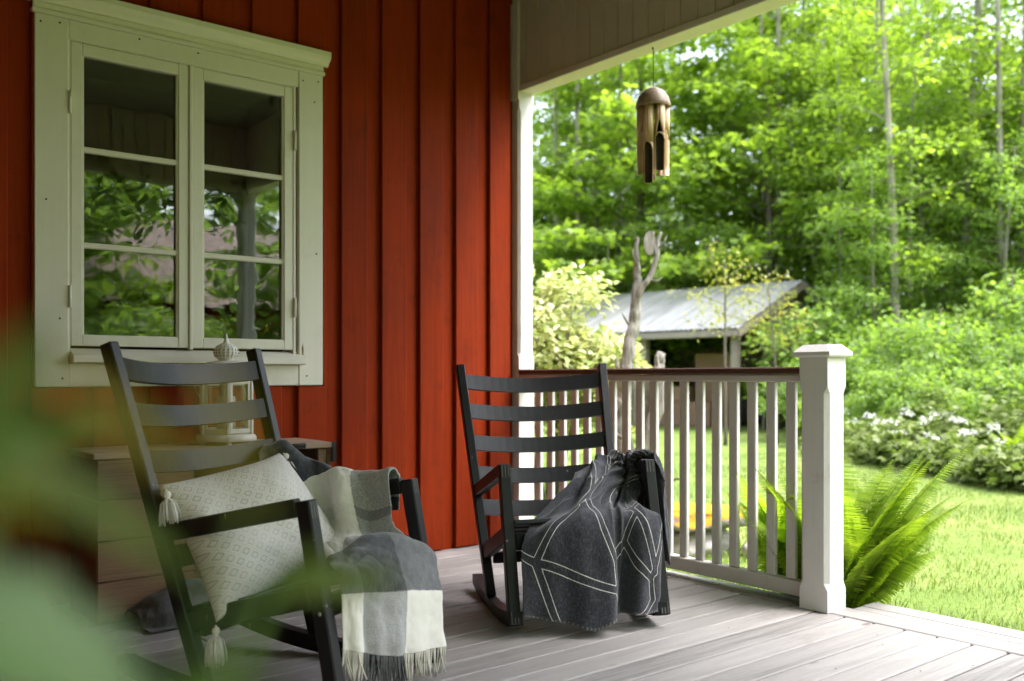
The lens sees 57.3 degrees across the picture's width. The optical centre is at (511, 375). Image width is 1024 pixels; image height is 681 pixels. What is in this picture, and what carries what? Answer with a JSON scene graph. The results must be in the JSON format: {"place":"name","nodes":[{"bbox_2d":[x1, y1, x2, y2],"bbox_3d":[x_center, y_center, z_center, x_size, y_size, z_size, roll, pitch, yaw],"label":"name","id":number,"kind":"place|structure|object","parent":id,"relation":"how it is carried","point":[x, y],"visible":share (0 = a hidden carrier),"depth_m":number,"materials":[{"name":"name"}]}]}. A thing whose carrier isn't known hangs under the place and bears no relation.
{"place":"outdoors","nodes":[
{"label":"outdoors","id":0,"kind":"place"},
{"bbox_2d":[533,0,1022,305],"label":"sky","id":1,"kind":"structure","parent":0,"point":[689,54],"materials":[{"name":"white"}]},
{"bbox_2d":[534,421,1023,630],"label":"lawn","id":2,"kind":"structure","parent":0,"point":[781,446],"depth_m":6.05,"materials":[{"name":"green plant"}]},
{"bbox_2d":[0,322,404,680],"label":"leafy plant","id":3,"kind":"object","parent":2,"relation":"on","point":[50,630],"visible":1,"depth_m":0.21,"materials":[{"name":"green plant"}]},
{"bbox_2d":[0,0,799,594],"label":"house","id":4,"kind":"structure","parent":2,"relation":"on","point":[326,206],"depth_m":4.71,"materials":[{"name":"red paint"}]},
{"bbox_2d":[28,0,330,386],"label":"window","id":5,"kind":"structure","parent":4,"relation":"in","point":[195,52],"depth_m":4.05,"materials":[{"name":"beige paint"}]},
{"bbox_2d":[635,47,670,182],"bbox_3d":[0.678,-1.253,4.503,0.170,0.662,0.170,0,0,-39],"label":"wind chime","id":6,"kind":"object","parent":4,"relation":"hanging from","point":[653,104],"visible":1,"depth_m":4.47,"materials":[{"name":"brown wood"}]},
{"bbox_2d":[533,223,571,310],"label":"young tree","id":7,"kind":"object","parent":2,"relation":"on","point":[538,250],"visible":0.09,"depth_m":22.80,"materials":[{"name":"green plant"}]},
{"bbox_2d":[533,94,573,215],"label":"forest tree","id":8,"kind":"object","parent":2,"relation":"on","point":[540,136],"visible":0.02,"depth_m":38.29,"materials":[{"name":"green plant"}]},
{"bbox_2d":[533,88,580,242],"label":"forest tree","id":9,"kind":"object","parent":2,"relation":"on","point":[534,153],"visible":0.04,"depth_m":34.51,"materials":[{"name":"green plant"}]},
{"bbox_2d":[533,93,590,251],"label":"forest tree","id":10,"kind":"object","parent":2,"relation":"on","point":[550,138],"visible":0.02,"depth_m":48.01,"materials":[{"name":"green plant"}]},
{"bbox_2d":[533,221,597,305],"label":"young tree","id":11,"kind":"object","parent":2,"relation":"on","point":[560,256],"visible":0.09,"depth_m":23.87,"materials":[{"name":"green plant"}]},
{"bbox_2d":[533,87,619,304],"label":"aspen tree","id":12,"kind":"object","parent":2,"relation":"on","point":[565,147],"visible":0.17,"depth_m":24.71,"materials":[{"name":"green plant"}]},
{"bbox_2d":[533,165,632,304],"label":"maple tree","id":13,"kind":"object","parent":2,"relation":"on","point":[538,211],"visible":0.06,"depth_m":25.50,"materials":[{"name":"green plant"}]},
{"bbox_2d":[534,70,636,291],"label":"aspen tree","id":14,"kind":"object","parent":2,"relation":"on","point":[564,119],"visible":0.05,"depth_m":26.08,"materials":[{"name":"green plant"}]},
{"bbox_2d":[533,259,652,494],"bbox_3d":[0.326,0.005,8.264,1.857,2.137,1.774,0,0,28],"label":"pale shrub","id":15,"kind":"object","parent":2,"relation":"on","point":[559,342],"visible":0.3,"depth_m":8.02,"materials":[{"name":"green plant"}]},
{"bbox_2d":[533,72,652,295],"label":"aspen tree","id":16,"kind":"object","parent":2,"relation":"on","point":[577,178],"visible":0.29,"depth_m":24.50,"materials":[{"name":"green plant"}]},
{"bbox_2d":[533,66,674,276],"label":"aspen tree","id":17,"kind":"object","parent":2,"relation":"on","point":[595,156],"visible":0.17,"depth_m":25.30,"materials":[{"name":"green plant"}]},
{"bbox_2d":[541,53,668,291],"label":"forest tree","id":18,"kind":"object","parent":2,"relation":"on","point":[572,116],"depth_m":34.03,"materials":[{"name":"green plant"}]},
{"bbox_2d":[555,222,668,396],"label":"young tree","id":19,"kind":"object","parent":2,"relation":"on","point":[597,247],"visible":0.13,"depth_m":23.44,"materials":[{"name":"green plant"}]},
{"bbox_2d":[560,71,664,267],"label":"forest tree","id":20,"kind":"object","parent":2,"relation":"on","point":[627,128],"visible":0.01,"depth_m":41.33,"materials":[{"name":"green plant"}]},
{"bbox_2d":[559,58,684,290],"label":"aspen tree","id":21,"kind":"object","parent":2,"relation":"on","point":[619,192],"visible":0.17,"depth_m":25.00,"materials":[{"name":"green plant"}]},
{"bbox_2d":[574,45,686,293],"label":"forest tree","id":22,"kind":"object","parent":2,"relation":"on","point":[628,186],"visible":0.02,"depth_m":33.12,"materials":[{"name":"green plant"}]},
{"bbox_2d":[615,231,666,452],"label":"dead tree","id":23,"kind":"object","parent":2,"relation":"on","point":[639,286],"visible":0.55,"depth_m":6.86,"materials":[{"name":"grey wood"}]},
{"bbox_2d":[644,231,655,254],"bbox_3d":[1.005,-0.970,6.845,0.084,0.176,0.024,0,0,0],"label":"wooden disc","id":24,"kind":"object","parent":23,"relation":"hanging from","point":[649,243],"visible":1,"depth_m":6.83,"materials":[{"name":"white wood"}]},
{"bbox_2d":[614,199,705,385],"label":"young tree","id":25,"kind":"object","parent":2,"relation":"on","point":[658,213],"visible":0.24,"depth_m":22.70,"materials":[{"name":"green plant"}]},
{"bbox_2d":[533,23,807,358],"bbox_3d":[3.090,-4.337,25.166,9.720,10.817,9.194,0,0,-33],"label":"maple tree","id":26,"kind":"object","parent":2,"relation":"on","point":[562,191],"visible":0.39,"depth_m":23.61,"materials":[{"name":"green plant"}]},
{"bbox_2d":[650,360,694,400],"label":"bush","id":27,"kind":"object","parent":2,"relation":"on","point":[669,363],"visible":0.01,"depth_m":22.04,"materials":[{"name":"green plant"}]},
{"bbox_2d":[634,46,718,284],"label":"forest tree","id":28,"kind":"object","parent":2,"relation":"on","point":[676,61],"visible":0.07,"depth_m":40.23,"materials":[{"name":"green plant"}]},
{"bbox_2d":[542,279,847,430],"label":"shed","id":29,"kind":"structure","parent":2,"relation":"on","point":[660,311],"depth_m":19.82,"materials":[{"name":"metal"}]},
{"bbox_2d":[695,353,730,426],"bbox_3d":[4.348,0.295,20.033,1.000,1.550,0.050,0,0,45],"label":"door","id":30,"kind":"structure","parent":29,"relation":"in","point":[715,360],"depth_m":20.06,"materials":[{"name":"brown wood"}]},
{"bbox_2d":[673,528,728,556],"bbox_3d":[1.114,1.033,5.769,0.436,0.267,0.576,0,0,34],"label":"stone","id":31,"kind":"object","parent":2,"relation":"on","point":[708,541],"visible":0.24,"depth_m":5.56,"materials":[{"name":"grey stone"}]},
{"bbox_2d":[673,503,746,531],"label":"mossy slab","id":32,"kind":"structure","parent":31,"relation":"on","point":[708,516],"depth_m":5.54,"materials":[{"name":"yellow plant"}]},
{"bbox_2d":[659,220,757,385],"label":"young tree","id":33,"kind":"object","parent":2,"relation":"on","point":[725,231],"visible":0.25,"depth_m":22.24,"materials":[{"name":"green plant"}]},
{"bbox_2d":[666,241,780,445],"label":"sapling","id":34,"kind":"object","parent":2,"relation":"on","point":[716,311],"visible":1,"depth_m":14.40,"materials":[{"name":"green plant"}]},
{"bbox_2d":[692,108,758,266],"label":"forest tree","id":35,"kind":"object","parent":2,"relation":"on","point":[747,190],"visible":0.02,"depth_m":40.56,"materials":[{"name":"green plant"}]},
{"bbox_2d":[661,12,812,249],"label":"forest tree","id":36,"kind":"object","parent":2,"relation":"on","point":[732,109],"visible":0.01,"depth_m":32.40,"materials":[{"name":"green plant"}]},
{"bbox_2d":[741,542,758,557],"bbox_3d":[1.461,1.049,5.552,0.211,0.205,0.210,0,0,-24],"label":"stone","id":37,"kind":"object","parent":2,"relation":"on","point":[744,549],"visible":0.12,"depth_m":5.54,"materials":[{"name":"grey stone"}]},
{"bbox_2d":[692,14,841,280],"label":"aspen tree","id":38,"kind":"object","parent":2,"relation":"on","point":[727,184],"visible":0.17,"depth_m":23.77,"materials":[{"name":"green plant"}]},
{"bbox_2d":[721,266,818,444],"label":"sapling","id":39,"kind":"object","parent":2,"relation":"on","point":[771,329],"visible":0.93,"depth_m":14.57,"materials":[{"name":"green plant"}]},
{"bbox_2d":[741,348,801,428],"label":"bush","id":40,"kind":"object","parent":2,"relation":"on","point":[760,393],"visible":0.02,"depth_m":19.00,"materials":[{"name":"green plant"}]},
{"bbox_2d":[691,0,859,286],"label":"aspen tree","id":41,"kind":"object","parent":2,"relation":"on","point":[778,37],"visible":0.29,"depth_m":23.32,"materials":[{"name":"green plant"}]},
{"bbox_2d":[533,34,1021,303],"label":"woods","id":42,"kind":"object","parent":2,"relation":"on","point":[692,170],"depth_m":61.79,"materials":[{"name":"green plant"}]},
{"bbox_2d":[706,6,849,279],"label":"aspen tree","id":43,"kind":"object","parent":2,"relation":"on","point":[769,23],"visible":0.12,"depth_m":23.79,"materials":[{"name":"green plant"}]},
{"bbox_2d":[607,23,954,362],"bbox_3d":[6.039,-3.824,23.433,7.426,9.789,7.845,0,0,-19],"label":"maple tree","id":44,"kind":"object","parent":2,"relation":"on","point":[702,194],"visible":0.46,"depth_m":22.09,"materials":[{"name":"green plant"}]},
{"bbox_2d":[746,2,819,270],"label":"forest tree","id":45,"kind":"object","parent":2,"relation":"on","point":[784,73],"visible":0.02,"depth_m":40.19,"materials":[{"name":"green plant"}]},
{"bbox_2d":[710,471,896,594],"bbox_3d":[1.264,0.739,4.175,0.710,0.666,0.748,0,0,-39],"label":"fern","id":46,"kind":"object","parent":2,"relation":"on","point":[781,532],"visible":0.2,"depth_m":4.09,"materials":[{"name":"green plant"}]},
{"bbox_2d":[735,0,871,282],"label":"aspen tree","id":47,"kind":"object","parent":2,"relation":"on","point":[808,27],"visible":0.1,"depth_m":24.03,"materials":[{"name":"green plant"}]},
{"bbox_2d":[730,0,885,280],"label":"aspen tree","id":48,"kind":"object","parent":2,"relation":"on","point":[815,46],"visible":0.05,"depth_m":25.96,"materials":[{"name":"green plant"}]},
{"bbox_2d":[741,331,889,407],"bbox_3d":[6.766,0.122,20.957,3.473,2.594,3.741,0,0,-44],"label":"bush","id":49,"kind":"object","parent":2,"relation":"on","point":[753,362],"visible":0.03,"depth_m":20.90,"materials":[{"name":"green plant"}]},
{"bbox_2d":[758,357,875,428],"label":"bush","id":50,"kind":"object","parent":2,"relation":"on","point":[782,407],"visible":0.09,"depth_m":15.24,"materials":[{"name":"green plant"}]},
{"bbox_2d":[634,0,1006,337],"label":"maple tree","id":51,"kind":"object","parent":2,"relation":"on","point":[782,27],"visible":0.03,"depth_m":25.41,"materials":[{"name":"green plant"}]},
{"bbox_2d":[754,0,890,288],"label":"aspen tree","id":52,"kind":"object","parent":2,"relation":"on","point":[822,75],"visible":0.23,"depth_m":22.97,"materials":[{"name":"green plant"}]},
{"bbox_2d":[740,292,927,405],"bbox_3d":[6.018,-0.247,17.355,3.666,2.647,3.733,0,0,17],"label":"bush","id":53,"kind":"object","parent":2,"relation":"on","point":[834,325],"visible":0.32,"depth_m":17.33,"materials":[{"name":"green plant"}]},
{"bbox_2d":[798,390,883,432],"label":"bush","id":54,"kind":"object","parent":2,"relation":"on","point":[800,413],"visible":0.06,"depth_m":13.85,"materials":[{"name":"green plant"}]},
{"bbox_2d":[744,10,946,383],"bbox_3d":[7.196,-3.411,21.101,4.607,8.964,4.536,0,0,36],"label":"young tree","id":55,"kind":"object","parent":2,"relation":"on","point":[828,62],"visible":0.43,"depth_m":20.77,"materials":[{"name":"green plant"}]},
{"bbox_2d":[721,441,974,608],"bbox_3d":[1.404,0.669,3.982,0.820,0.808,0.896,0,0,-39],"label":"fern","id":56,"kind":"object","parent":2,"relation":"on","point":[882,541],"visible":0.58,"depth_m":3.85,"materials":[{"name":"green plant"}]},
{"bbox_2d":[784,0,913,325],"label":"aspen tree","id":57,"kind":"object","parent":2,"relation":"on","point":[852,12],"visible":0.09,"depth_m":23.91,"materials":[{"name":"green plant"}]},
{"bbox_2d":[791,0,921,302],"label":"forest tree","id":58,"kind":"object","parent":2,"relation":"on","point":[870,65],"visible":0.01,"depth_m":26.98,"materials":[{"name":"green plant"}]},
{"bbox_2d":[810,3,920,269],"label":"forest tree","id":59,"kind":"object","parent":2,"relation":"on","point":[868,80],"depth_m":32.90,"materials":[{"name":"green plant"}]},
{"bbox_2d":[790,0,951,307],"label":"aspen tree","id":60,"kind":"object","parent":2,"relation":"on","point":[875,25],"visible":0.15,"depth_m":21.59,"materials":[{"name":"green plant"}]},
{"bbox_2d":[793,145,950,404],"bbox_3d":[7.005,-1.550,17.978,3.112,5.240,3.352,0,0,1],"label":"young tree","id":61,"kind":"object","parent":2,"relation":"on","point":[855,278],"visible":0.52,"depth_m":17.56,"materials":[{"name":"green plant"}]},
{"bbox_2d":[799,0,990,412],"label":"aspen tree","id":62,"kind":"object","parent":2,"relation":"on","point":[886,87],"visible":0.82,"depth_m":17.56,"materials":[{"name":"green plant"}]},
{"bbox_2d":[800,0,994,202],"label":"forest tree","id":63,"kind":"object","parent":2,"relation":"on","point":[969,7],"visible":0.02,"depth_m":27.75,"materials":[{"name":"green plant"}]},
{"bbox_2d":[799,303,1010,404],"bbox_3d":[7.164,0.086,16.229,3.606,2.693,3.885,0,0,-35],"label":"bush","id":64,"kind":"object","parent":2,"relation":"on","point":[891,341],"visible":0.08,"depth_m":16.12,"materials":[{"name":"green plant"}]},
{"bbox_2d":[798,379,1023,493],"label":"ground elder","id":65,"kind":"object","parent":2,"relation":"on","point":[983,461],"visible":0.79,"depth_m":10.36,"materials":[{"name":"green plant"}]},
{"bbox_2d":[843,406,1006,443],"bbox_3d":[4.929,0.564,11.033,1.204,0.342,4.171,0,0,-5],"label":"white blossom","id":66,"kind":"object","parent":65,"relation":"attached to","point":[956,421],"visible":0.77,"depth_m":10.58,"materials":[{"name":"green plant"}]},
{"bbox_2d":[843,353,985,432],"bbox_3d":[5.603,0.486,12.976,2.137,1.596,2.302,0,0,-45],"label":"bush","id":67,"kind":"object","parent":2,"relation":"on","point":[886,383],"visible":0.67,"depth_m":12.81,"materials":[{"name":"green plant"}]},
{"bbox_2d":[810,43,1021,341],"bbox_3d":[8.035,-2.800,18.742,3.978,7.741,3.918,0,0,-36],"label":"young tree","id":68,"kind":"object","parent":2,"relation":"on","point":[934,92],"visible":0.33,"depth_m":18.34,"materials":[{"name":"green plant"}]},
{"bbox_2d":[814,80,1021,323],"bbox_3d":[8.858,-2.532,19.382,4.609,7.205,4.279,0,0,-5],"label":"young tree","id":69,"kind":"object","parent":2,"relation":"on","point":[830,265],"visible":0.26,"depth_m":19.07,"materials":[{"name":"green plant"}]},
{"bbox_2d":[840,303,1000,415],"bbox_3d":[6.135,-0.036,14.704,3.079,2.223,3.136,0,0,-8],"label":"bush","id":70,"kind":"object","parent":2,"relation":"on","point":[935,350],"visible":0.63,"depth_m":14.17,"materials":[{"name":"green plant"}]},
{"bbox_2d":[832,38,1020,313],"bbox_3d":[11.358,-3.482,22.000,6.908,9.106,7.298,0,0,38],"label":"maple tree","id":71,"kind":"object","parent":2,"relation":"on","point":[1018,63],"visible":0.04,"depth_m":20.97,"materials":[{"name":"green plant"}]},
{"bbox_2d":[834,67,1018,329],"bbox_3d":[9.524,-3.023,21.686,4.862,8.188,5.238,0,0,-16],"label":"young tree","id":72,"kind":"object","parent":2,"relation":"on","point":[869,134],"visible":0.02,"depth_m":21.77,"materials":[{"name":"green plant"}]},
{"bbox_2d":[859,295,994,375],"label":"bush","id":73,"kind":"object","parent":2,"relation":"on","point":[936,308],"depth_m":18.69,"materials":[{"name":"green plant"}]},
{"bbox_2d":[871,1,994,291],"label":"forest tree","id":74,"kind":"object","parent":2,"relation":"on","point":[923,45],"visible":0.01,"depth_m":38.36,"materials":[{"name":"green plant"}]},
{"bbox_2d":[861,0,1011,374],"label":"aspen tree","id":75,"kind":"object","parent":2,"relation":"on","point":[899,40],"visible":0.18,"depth_m":20.42,"materials":[{"name":"green plant"}]},
{"bbox_2d":[889,0,986,306],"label":"forest tree","id":76,"kind":"object","parent":2,"relation":"on","point":[896,14],"visible":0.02,"depth_m":35.27,"materials":[{"name":"green plant"}]},
{"bbox_2d":[881,0,1023,316],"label":"aspen tree","id":77,"kind":"object","parent":2,"relation":"on","point":[1003,59],"visible":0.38,"depth_m":18.86,"materials":[{"name":"green plant"}]},
{"bbox_2d":[905,0,1023,312],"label":"aspen tree","id":78,"kind":"object","parent":2,"relation":"on","point":[996,31],"visible":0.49,"depth_m":17.93,"materials":[{"name":"green plant"}]},
{"bbox_2d":[906,0,1022,289],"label":"aspen tree","id":79,"kind":"object","parent":2,"relation":"on","point":[970,18],"visible":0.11,"depth_m":20.39,"materials":[{"name":"green plant"}]},
{"bbox_2d":[906,20,1023,327],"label":"young tree","id":80,"kind":"object","parent":2,"relation":"on","point":[981,104],"visible":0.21,"depth_m":18.52,"materials":[{"name":"green plant"}]},
{"bbox_2d":[912,127,1023,385],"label":"young tree","id":81,"kind":"object","parent":2,"relation":"on","point":[1013,197],"visible":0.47,"depth_m":17.12,"materials":[{"name":"green plant"}]},
{"bbox_2d":[916,268,1023,377],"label":"bush","id":82,"kind":"object","parent":2,"relation":"on","point":[992,297],"visible":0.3,"depth_m":15.55,"materials":[{"name":"green plant"}]},
{"bbox_2d":[918,0,1023,312],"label":"aspen tree","id":83,"kind":"object","parent":2,"relation":"on","point":[1021,118],"visible":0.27,"depth_m":18.42,"materials":[{"name":"green plant"}]},
{"bbox_2d":[930,330,1023,440],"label":"bush","id":84,"kind":"object","parent":2,"relation":"on","point":[1014,347],"visible":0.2,"depth_m":13.39,"materials":[{"name":"green plant"}]},
{"bbox_2d":[931,383,1022,439],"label":"bush","id":85,"kind":"object","parent":2,"relation":"on","point":[978,392],"visible":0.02,"depth_m":12.71,"materials":[{"name":"green plant"}]},
{"bbox_2d":[939,354,1023,441],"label":"bush","id":86,"kind":"object","parent":2,"relation":"on","point":[1008,377],"visible":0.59,"depth_m":11.44,"materials":[{"name":"green plant"}]},
{"bbox_2d":[944,0,1021,253],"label":"forest tree","id":87,"kind":"object","parent":2,"relation":"on","point":[986,82],"visible":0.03,"depth_m":27.22,"materials":[{"name":"green plant"}]},
{"bbox_2d":[948,46,1023,331],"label":"young tree","id":88,"kind":"object","parent":2,"relation":"on","point":[1019,108],"visible":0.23,"depth_m":18.10,"materials":[{"name":"green plant"}]},
{"bbox_2d":[951,20,1023,287],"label":"aspen tree","id":89,"kind":"object","parent":2,"relation":"on","point":[1012,139],"visible":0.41,"depth_m":18.60,"materials":[{"name":"green plant"}]},
{"bbox_2d":[952,70,1023,311],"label":"young tree","id":90,"kind":"object","parent":2,"relation":"on","point":[1015,136],"visible":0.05,"depth_m":19.48,"materials":[{"name":"green plant"}]},
{"bbox_2d":[957,325,1023,388],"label":"bush","id":91,"kind":"object","parent":2,"relation":"on","point":[1003,341],"visible":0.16,"depth_m":13.92,"materials":[{"name":"green plant"}]},
{"bbox_2d":[982,0,1022,77],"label":"forest tree","id":92,"kind":"object","parent":2,"relation":"on","point":[1009,17],"visible":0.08,"depth_m":35.26,"materials":[{"name":"green plant"}]},
{"bbox_2d":[986,421,1023,449],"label":"fern","id":93,"kind":"object","parent":2,"relation":"on","point":[1013,440],"visible":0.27,"depth_m":9.55,"materials":[{"name":"green plant"}]},
{"bbox_2d":[666,568,1023,630],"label":"grass","id":94,"kind":"structure","parent":0,"point":[940,611],"depth_m":3.79,"materials":[{"name":"green plant"}]},
{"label":"deck skirt","id":95,"kind":"structure","parent":0,"visible":0},
{"bbox_2d":[109,545,1023,680],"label":"deck","id":96,"kind":"structure","parent":95,"relation":"on","point":[743,638],"depth_m":3.17,"materials":[{"name":"grey wood"}]},
{"bbox_2d":[124,578,208,632],"bbox_3d":[-1.161,0.846,3.664,0.643,0.140,0.344,0,0,-42],"label":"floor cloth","id":97,"kind":"object","parent":96,"relation":"on","point":[154,613],"visible":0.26,"depth_m":3.43,"materials":[{"name":"grey fabric"}]},
{"bbox_2d":[67,438,336,621],"bbox_3d":[-1.265,0.602,3.897,0.999,0.632,0.382,0,0,-39],"label":"wooden chest","id":98,"kind":"object","parent":96,"relation":"on","point":[112,580],"visible":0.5,"depth_m":3.53,"materials":[{"name":"brown wood"}]},
{"bbox_2d":[194,333,256,444],"bbox_3d":[-1.213,0.052,3.976,0.274,0.468,0.274,0,0,39],"label":"lantern","id":99,"kind":"object","parent":98,"relation":"on","point":[225,351],"visible":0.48,"depth_m":3.94,"materials":[{"name":"white metal"}]},
{"bbox_2d":[100,341,442,680],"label":"rocking chair","id":100,"kind":"object","parent":96,"relation":"on","point":[319,634],"visible":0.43,"depth_m":2.64,"materials":[{"name":"black paint"}]},
{"bbox_2d":[158,453,334,667],"bbox_3d":[-0.736,0.516,2.827,0.323,0.522,0.685,0,0,28],"label":"cushion","id":101,"kind":"object","parent":100,"relation":"on","point":[215,555],"visible":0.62,"depth_m":2.64,"materials":[{"name":"fabric"}]},
{"bbox_2d":[258,439,446,680],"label":"checked throw","id":102,"kind":"object","parent":100,"relation":"on","point":[397,623],"visible":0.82,"depth_m":2.73,"materials":[{"name":"fabric"}]},
{"bbox_2d":[455,363,670,626],"bbox_3d":[0.184,0.429,3.775,0.684,0.996,0.834,-1,-2,-13],"label":"rocking chair","id":103,"kind":"object","parent":96,"relation":"on","point":[508,536],"visible":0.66,"depth_m":3.99,"materials":[{"name":"black paint"}]},
{"bbox_2d":[521,449,670,630],"bbox_3d":[0.375,0.588,3.538,0.429,0.615,0.801,0,0,27],"label":"lined throw","id":104,"kind":"object","parent":103,"relation":"on","point":[591,554],"visible":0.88,"depth_m":3.38,"materials":[{"name":"fabric"}]},
{"bbox_2d":[666,570,1023,655],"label":"deck edge","id":105,"kind":"object","parent":96,"relation":"attached to","point":[1008,641],"visible":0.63,"depth_m":3.52,"materials":[{"name":"grey wood"}]},
{"bbox_2d":[519,344,852,613],"bbox_3d":[0.662,0.398,4.428,0.167,1.041,2.000,0,0,-38],"label":"porch railing","id":106,"kind":"object","parent":105,"relation":"on","point":[818,374],"visible":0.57,"depth_m":3.97,"materials":[{"name":"white paint"}]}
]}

